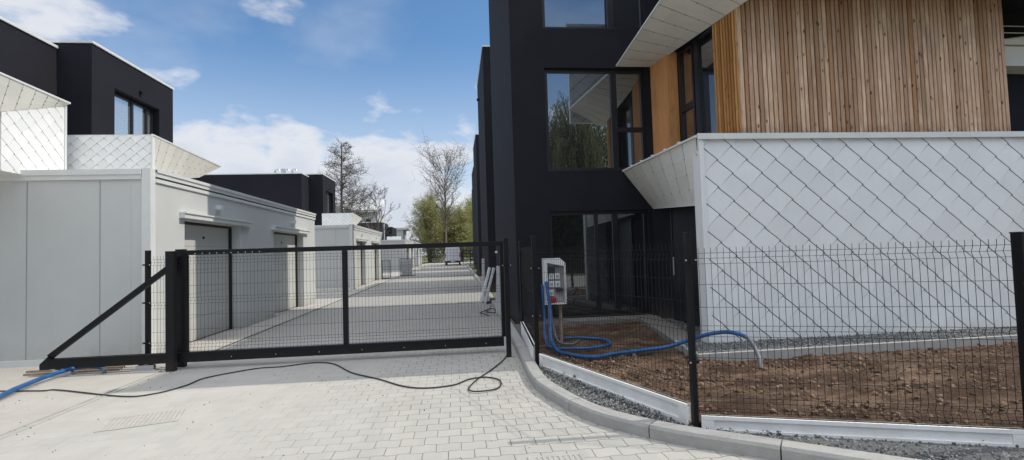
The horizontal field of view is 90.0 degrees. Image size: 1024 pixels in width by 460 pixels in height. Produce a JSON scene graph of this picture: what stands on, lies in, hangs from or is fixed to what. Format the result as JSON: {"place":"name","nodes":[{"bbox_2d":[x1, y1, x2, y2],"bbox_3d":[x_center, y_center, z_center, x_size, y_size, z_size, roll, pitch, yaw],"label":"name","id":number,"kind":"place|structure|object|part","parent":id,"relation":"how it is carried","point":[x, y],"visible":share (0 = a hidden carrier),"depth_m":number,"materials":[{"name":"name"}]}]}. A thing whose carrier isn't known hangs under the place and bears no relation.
{"place":"outdoors","nodes":[
{"label":"outdoors","id":0,"kind":"place"},
{"bbox_2d":[0,264,427,433],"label":"apron","id":1,"kind":"object","parent":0,"point":[14,411],"depth_m":6.84,"materials":[{"name":"concrete"}]},
{"bbox_2d":[0,367,106,398],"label":"corrugated hose","id":2,"kind":"object","parent":1,"relation":"on","point":[28,383],"visible":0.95,"depth_m":6.74,"materials":[{"name":"blue plastic"}]},
{"bbox_2d":[52,369,77,375],"bbox_3d":[-6.409,2.017,7.315,0.340,0.086,0.160,-2,-2,-6],"label":"roller carriage","id":3,"kind":"object","parent":1,"relation":"on","point":[69,373],"visible":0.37,"depth_m":7.27,"materials":[{"name":"metal"}]},
{"bbox_2d":[39,241,505,369],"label":"sliding gate","id":4,"kind":"structure","parent":3,"relation":"on","point":[50,361],"depth_m":7.62,"materials":[{"name":"black metal"}]},
{"bbox_2d":[23,368,121,375],"bbox_3d":[-6.319,2.045,7.374,1.251,0.030,0.050,-1,-2,-8],"label":"timber batten","id":5,"kind":"object","parent":1,"relation":"on","point":[78,371],"visible":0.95,"depth_m":7.37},
{"bbox_2d":[26,366,124,372],"bbox_3d":[-6.429,2.056,7.553,1.330,0.030,0.050,-2,-2,-5],"label":"timber batten","id":6,"kind":"object","parent":1,"relation":"on","point":[50,370],"visible":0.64,"depth_m":7.53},
{"bbox_2d":[130,364,161,371],"bbox_3d":[-5.316,1.988,7.436,0.340,0.086,0.160,-2,-2,-6],"label":"roller carriage","id":7,"kind":"object","parent":1,"relation":"on","point":[150,367],"visible":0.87,"depth_m":7.40,"materials":[{"name":"metal"}]},
{"bbox_2d":[142,250,164,364],"bbox_3d":[-5.321,1.198,7.729,0.468,1.788,0.094,-2,-2,-6],"label":"wire fence","id":8,"kind":"object","parent":1,"relation":"on","point":[148,306],"visible":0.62,"depth_m":7.70,"materials":[{"name":"black metal"}]},
{"bbox_2d":[0,168,315,367],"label":"garage block","id":9,"kind":"structure","parent":1,"relation":"on","point":[75,244],"depth_m":8.16,"materials":[{"name":"white concrete"}]},
{"bbox_2d":[0,16,220,177],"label":"terraced house","id":10,"kind":"structure","parent":9,"relation":"on","point":[76,104],"depth_m":9.82,"materials":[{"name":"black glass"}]},
{"bbox_2d":[115,92,152,134],"bbox_3d":[-8.839,-2.009,11.849,0.100,2.020,1.630,-2,-2,-6],"label":"window","id":11,"kind":"structure","parent":10,"relation":"in","point":[132,117],"depth_m":11.86,"materials":[{"name":"black glass"}]},
{"bbox_2d":[185,224,228,340],"bbox_3d":[-6.265,1.033,10.376,0.050,2.260,2.300,-2,-2,-6],"label":"garage door","id":12,"kind":"structure","parent":9,"relation":"in","point":[196,237],"depth_m":10.54,"materials":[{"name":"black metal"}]},
{"bbox_2d":[274,234,295,312],"bbox_3d":[-6.773,1.244,15.029,0.050,2.260,2.550,-2,-2,-6],"label":"garage door","id":13,"kind":"structure","parent":9,"relation":"in","point":[283,274],"depth_m":15.26,"materials":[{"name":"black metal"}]},
{"bbox_2d":[315,224,381,290],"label":"garage block","id":14,"kind":"structure","parent":1,"relation":"on","point":[341,235],"depth_m":24.17,"materials":[{"name":"white concrete"}]},
{"bbox_2d":[191,169,361,224],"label":"terraced house","id":15,"kind":"structure","parent":14,"relation":"on","point":[313,193],"depth_m":26.95,"materials":[{"name":"paint"}]},
{"bbox_2d":[326,192,330,212],"bbox_3d":[-10.801,-1.194,29.824,0.100,2.020,1.630,-2,-2,-6],"label":"window","id":16,"kind":"structure","parent":15,"relation":"in","point":[328,196],"depth_m":30.28,"materials":[{"name":"black glass"}]},
{"bbox_2d":[357,243,360,285],"bbox_3d":[-8.014,1.758,26.364,0.043,2.260,2.300,-2,-2,-6],"label":"garage door","id":17,"kind":"structure","parent":14,"relation":"in","point":[358,251],"depth_m":26.97,"materials":[{"name":"white metal"}]},
{"bbox_2d":[372,244,374,280],"bbox_3d":[-8.521,1.969,31.017,0.043,2.260,2.550,-2,-2,-6],"label":"garage door","id":18,"kind":"structure","parent":14,"relation":"in","point":[373,251],"depth_m":31.67,"materials":[{"name":"white metal"}]},
{"bbox_2d":[310,139,390,230],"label":"larch tree","id":19,"kind":"object","parent":1,"relation":"on","point":[351,192],"visible":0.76,"depth_m":43.66,"materials":[{"name":"brown plant"}]},
{"bbox_2d":[335,183,400,235],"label":"bare tree","id":20,"kind":"object","parent":1,"relation":"on","point":[375,202],"visible":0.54,"depth_m":47.36,"materials":[{"name":"brown plant"}]},
{"bbox_2d":[357,222,400,239],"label":"terraced house","id":21,"kind":"structure","parent":1,"relation":"on","point":[393,233],"depth_m":65.00,"materials":[{"name":"white tile"}]},
{"bbox_2d":[382,260,390,278],"bbox_3d":[-8.047,2.531,32.740,0.553,1.231,0.059,-2,-2,-6],"label":"spare fence panel","id":22,"kind":"object","parent":1,"relation":"on","point":[383,274],"visible":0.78,"depth_m":32.73,"materials":[{"name":"black metal"}]},
{"bbox_2d":[382,239,413,270],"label":"garage block","id":23,"kind":"structure","parent":1,"relation":"on","point":[396,261],"depth_m":49.99,"materials":[{"name":"white concrete"}]},
{"bbox_2d":[414,242,421,266],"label":"garage block","id":24,"kind":"structure","parent":1,"relation":"on","point":[417,256],"depth_m":66.42,"materials":[{"name":"white concrete"}]},
{"bbox_2d":[0,0,489,254],"label":"sky","id":25,"kind":"structure","parent":0,"point":[261,86],"materials":[{"name":"blue"}]},
{"bbox_2d":[0,263,766,459],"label":"paving","id":26,"kind":"structure","parent":0,"point":[516,415],"depth_m":5.29,"materials":[{"name":"concrete"}]},
{"bbox_2d":[93,408,185,432],"bbox_3d":[-3.648,1.875,5.055,0.660,0.007,0.440,-1,-3,-24],"label":"drain cover","id":27,"kind":"object","parent":26,"relation":"on","point":[110,424],"visible":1,"depth_m":5.03,"materials":[{"name":"metal"}]},
{"bbox_2d":[165,251,176,371],"bbox_3d":[-4.878,1.183,7.329,0.121,1.758,0.096,-2,-2,-6],"label":"gate post","id":28,"kind":"object","parent":26,"relation":"on","point":[170,311],"visible":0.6,"depth_m":7.29,"materials":[{"name":"black metal"}]},
{"bbox_2d":[175,249,186,366],"bbox_3d":[-4.920,1.181,7.616,0.126,1.788,0.096,-2,-2,-6],"label":"gate post","id":29,"kind":"object","parent":26,"relation":"on","point":[179,306],"visible":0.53,"depth_m":7.57,"materials":[{"name":"black metal"}]},
{"bbox_2d":[0,355,506,396],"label":"power cable","id":30,"kind":"object","parent":26,"relation":"on","point":[482,376],"visible":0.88,"depth_m":6.29,"materials":[{"name":"black rubber"}]},
{"bbox_2d":[401,259,411,275],"bbox_3d":[-7.591,2.685,36.841,0.750,1.201,0.123,-2,-2,-6],"label":"insulation sheet","id":31,"kind":"object","parent":26,"relation":"on","point":[406,265],"visible":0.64,"depth_m":36.81,"materials":[{"name":"grey plastic"}]},
{"bbox_2d":[399,258,414,275],"bbox_3d":[-7.460,2.643,36.525,1.100,1.288,0.060,-2,-2,-6],"label":"spare fence panel","id":32,"kind":"object","parent":26,"relation":"on","point":[402,267],"visible":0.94,"depth_m":36.50,"materials":[{"name":"black metal"}]},
{"bbox_2d":[444,247,461,264],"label":"delivery van","id":33,"kind":"object","parent":26,"relation":"on","point":[453,259],"visible":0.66,"depth_m":65.96,"materials":[{"name":"paint"}]},
{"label":"rear door","id":34,"kind":"part","parent":33,"relation":"part of","materials":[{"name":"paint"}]},
{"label":"rear door","id":35,"kind":"part","parent":33,"relation":"part of","materials":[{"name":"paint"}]},
{"bbox_2d":[462,250,472,263],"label":"rail fence","id":36,"kind":"object","parent":26,"relation":"on","point":[470,256],"visible":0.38,"depth_m":73.66,"materials":[{"name":"black metal"}]},
{"bbox_2d":[482,258,484,289],"bbox_3d":[-1.174,1.815,20.996,0.134,1.292,0.120,-2,-2,-6],"label":"leaning board","id":37,"kind":"object","parent":26,"relation":"on","point":[483,268],"visible":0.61,"depth_m":20.94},
{"bbox_2d":[480,267,490,302],"bbox_3d":[-0.836,1.714,16.043,0.360,1.081,0.600,-2,-2,-6],"label":"leaning board","id":38,"kind":"object","parent":26,"relation":"on","point":[485,285],"visible":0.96,"depth_m":15.77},
{"bbox_2d":[479,305,495,315],"bbox_3d":[-0.640,2.070,13.177,0.444,0.073,1.910,-2,-2,-6],"label":"power cable","id":39,"kind":"object","parent":26,"relation":"on","point":[488,312],"visible":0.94,"depth_m":12.85,"materials":[{"name":"black rubber"}]},
{"bbox_2d":[484,267,494,303],"bbox_3d":[-0.693,1.694,15.657,0.360,1.081,0.600,-2,-2,-6],"label":"leaning board","id":40,"kind":"object","parent":26,"relation":"on","point":[489,285],"visible":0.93,"depth_m":15.39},
{"bbox_2d":[496,266,500,313],"bbox_3d":[-0.258,1.496,12.793,0.313,1.198,0.100,-2,-2,-6],"label":"leaning board","id":41,"kind":"object","parent":26,"relation":"on","point":[498,297],"visible":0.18,"depth_m":12.73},
{"bbox_2d":[502,238,511,356],"bbox_3d":[-0.068,1.021,7.566,0.140,1.798,0.102,-2,-2,-6],"label":"gate post","id":42,"kind":"object","parent":26,"relation":"on","point":[506,264],"visible":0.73,"depth_m":7.55,"materials":[{"name":"black metal"}]},
{"bbox_2d":[527,453,585,459],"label":"drain cover","id":43,"kind":"object","parent":26,"relation":"on","point":[576,456],"visible":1,"depth_m":3.82,"materials":[{"name":"metal"}]},
{"bbox_2d":[396,228,410,238],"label":"distant house","id":44,"kind":"structure","parent":0,"point":[401,232],"depth_m":90.47,"materials":[{"name":"white paint"}]},
{"bbox_2d":[422,255,700,427],"bbox_3d":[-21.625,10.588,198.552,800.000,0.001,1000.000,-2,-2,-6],"label":"ground","id":45,"kind":"structure","parent":0,"point":[471,265],"depth_m":48.03,"materials":[{"name":"grey concrete"}]},
{"bbox_2d":[0,264,428,439],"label":"drainage channel","id":46,"kind":"object","parent":45,"relation":"on","point":[42,420],"visible":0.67,"depth_m":5.92,"materials":[{"name":"concrete"}]},
{"bbox_2d":[219,268,418,348],"bbox_3d":[-8.932,3.665,43.669,0.030,0.004,71.000,-2,-2,-6],"label":"channel slot","id":47,"kind":"object","parent":46,"relation":"in","point":[292,319],"depth_m":12.61,"materials":[{"name":"black metal"}]},
{"bbox_2d":[471,190,473,257],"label":"apartment building","id":48,"kind":"structure","parent":45,"relation":"on","point":[472,222],"depth_m":65.08,"materials":[{"name":"black"}]},
{"bbox_2d":[471,166,476,269],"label":"apartment building","id":49,"kind":"structure","parent":45,"relation":"on","point":[473,203],"depth_m":49.25,"materials":[{"name":"black"}]},
{"bbox_2d":[473,134,481,275],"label":"apartment building","id":50,"kind":"structure","parent":45,"relation":"on","point":[477,197],"depth_m":34.09,"materials":[{"name":"black"}]},
{"bbox_2d":[477,45,495,292],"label":"apartment building","id":51,"kind":"structure","parent":45,"relation":"on","point":[488,234],"depth_m":20.40,"materials":[{"name":"black plaster"},{"name":"glass"}]},
{"bbox_2d":[674,340,697,354],"bbox_3d":[2.418,1.700,7.135,0.060,0.150,0.973,-2,-2,3],"label":"edging","id":52,"kind":"object","parent":45,"relation":"on","point":[685,349],"visible":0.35,"depth_m":7.15,"materials":[{"name":"concrete"}]},
{"bbox_2d":[465,262,919,459],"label":"kerb","id":53,"kind":"structure","parent":45,"relation":"on","point":[767,448],"depth_m":4.03,"materials":[{"name":"concrete"}]},
{"bbox_2d":[488,0,1023,342],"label":"apartment building","id":54,"kind":"structure","parent":45,"relation":"on","point":[717,127],"depth_m":8.14,"materials":[{"name":"white tile"}]},
{"bbox_2d":[542,0,643,29],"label":"window","id":55,"kind":"structure","parent":54,"relation":"in","point":[579,14],"depth_m":11.21,"materials":[{"name":"black glass"}]},
{"bbox_2d":[544,69,646,170],"bbox_3d":[1.804,-2.374,11.119,2.210,2.220,0.100,-2,-2,-6],"label":"window","id":56,"kind":"structure","parent":54,"relation":"in","point":[595,119],"depth_m":11.11,"materials":[{"name":"clear glass"}]},
{"bbox_2d":[549,210,650,316],"bbox_3d":[1.876,0.702,10.988,2.160,2.220,0.100,-2,-2,-6],"label":"window","id":57,"kind":"structure","parent":54,"relation":"in","point":[580,230],"depth_m":10.98,"materials":[{"name":"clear glass"}]},
{"bbox_2d":[670,206,700,326],"bbox_3d":[3.172,0.597,9.457,0.092,2.220,1.070,-2,-2,-6],"label":"door","id":58,"kind":"structure","parent":54,"relation":"in","point":[682,219],"depth_m":9.58,"materials":[{"name":"metal"}]},
{"bbox_2d":[677,25,716,141],"bbox_3d":[3.491,-2.442,9.454,0.100,2.350,1.600,-2,-2,-6],"label":"window","id":59,"kind":"structure","parent":54,"relation":"in","point":[696,82],"depth_m":9.48,"materials":[{"name":"clear glass"}]},
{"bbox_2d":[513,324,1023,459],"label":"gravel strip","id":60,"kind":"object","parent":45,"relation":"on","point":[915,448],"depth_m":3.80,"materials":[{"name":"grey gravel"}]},
{"bbox_2d":[519,232,1023,447],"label":"wire fence","id":61,"kind":"object","parent":45,"relation":"on","point":[678,410],"visible":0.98,"depth_m":4.16,"materials":[{"name":"black metal"}]},
{"bbox_2d":[519,318,1023,440],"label":"soil","id":62,"kind":"structure","parent":45,"relation":"on","point":[835,393],"depth_m":5.46,"materials":[{"name":"brown soil"}]},
{"bbox_2d":[542,258,566,342],"bbox_3d":[0.707,1.168,8.329,0.390,1.420,0.255,-2,-2,-6],"label":"electric box","id":63,"kind":"object","parent":62,"relation":"on","point":[551,268],"visible":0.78,"depth_m":8.29,"materials":[{"name":"white plastic"}]},
{"bbox_2d":[551,306,578,344],"bbox_3d":[0.804,1.497,8.129,0.460,0.625,0.283,-2,-2,16],"label":"corrugated hose","id":64,"kind":"object","parent":63,"relation":"attached to","point":[558,341],"visible":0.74,"depth_m":8.09,"materials":[{"name":"plastic"}]},
{"bbox_2d":[541,285,610,349],"bbox_3d":[1.001,1.319,7.982,1.036,0.931,0.985,-2,-2,-6],"label":"corrugated hose","id":65,"kind":"object","parent":62,"relation":"on","point":[564,338],"visible":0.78,"depth_m":8.11,"materials":[{"name":"blue plastic"}]},
{"bbox_2d":[554,315,699,342],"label":"path","id":66,"kind":"structure","parent":62,"relation":"on","point":[600,320],"depth_m":10.12,"materials":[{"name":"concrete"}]},
{"bbox_2d":[545,281,762,368],"bbox_3d":[1.690,1.240,7.023,3.160,1.006,0.928,-3,-3,30],"label":"corrugated hose","id":67,"kind":"object","parent":62,"relation":"on","point":[750,341],"visible":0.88,"depth_m":7.01,"materials":[{"name":"blue plastic"}]},
{"bbox_2d":[655,318,1016,353],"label":"gravel","id":68,"kind":"structure","parent":62,"relation":"on","point":[836,339],"depth_m":7.41,"materials":[{"name":"grey gravel"}]},
{"bbox_2d":[697,335,1017,361],"bbox_3d":[5.591,1.592,6.997,6.441,0.155,0.060,-1,-2,-7],"label":"edging","id":69,"kind":"object","parent":62,"relation":"on","point":[792,353],"visible":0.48,"depth_m":6.85,"materials":[{"name":"concrete"}]},
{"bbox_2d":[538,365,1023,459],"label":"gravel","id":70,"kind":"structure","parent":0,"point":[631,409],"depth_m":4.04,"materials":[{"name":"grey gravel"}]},
{"label":"verge","id":71,"kind":"structure","parent":0,"visible":0},
{"bbox_2d":[335,199,385,222],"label":"distant house","id":72,"kind":"structure","parent":71,"relation":"on","point":[382,203],"depth_m":103.89,"materials":[{"name":"white paint"}]},
{"bbox_2d":[422,248,444,262],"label":"shrub","id":73,"kind":"object","parent":71,"relation":"on","point":[433,255],"visible":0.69,"depth_m":86.85,"materials":[{"name":"green plant"}]},
{"bbox_2d":[444,242,471,261],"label":"shrub","id":74,"kind":"object","parent":71,"relation":"on","point":[463,254],"visible":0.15,"depth_m":88.48,"materials":[{"name":"green plant"}]},
{"label":"far road","id":75,"kind":"structure","parent":0,"visible":0},
{"bbox_2d":[403,189,452,262],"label":"budding tree","id":76,"kind":"object","parent":75,"relation":"on","point":[427,229],"visible":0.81,"depth_m":89.86,"materials":[{"name":"green plant"}]},
{"bbox_2d":[410,128,472,247],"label":"bare tree","id":77,"kind":"object","parent":75,"relation":"on","point":[443,185],"visible":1,"depth_m":83.34,"materials":[{"name":"brown plant"}]},
{"bbox_2d":[435,203,456,251],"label":"budding tree","id":78,"kind":"object","parent":75,"relation":"on","point":[443,238],"visible":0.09,"depth_m":94.84,"materials":[{"name":"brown plant"}]},
{"bbox_2d":[443,204,472,261],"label":"budding tree","id":79,"kind":"object","parent":75,"relation":"on","point":[461,227],"visible":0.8,"depth_m":91.53,"materials":[{"name":"green plant"}]},
{"bbox_2d":[456,194,472,241],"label":"budding tree","id":80,"kind":"object","parent":75,"relation":"on","point":[470,203],"visible":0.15,"depth_m":97.42,"materials":[{"name":"green plant"}]},
{"bbox_2d":[464,247,473,261],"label":"shrub","id":81,"kind":"object","parent":75,"relation":"on","point":[469,252],"visible":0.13,"depth_m":87.52,"materials":[{"name":"green plant"}]}
]}

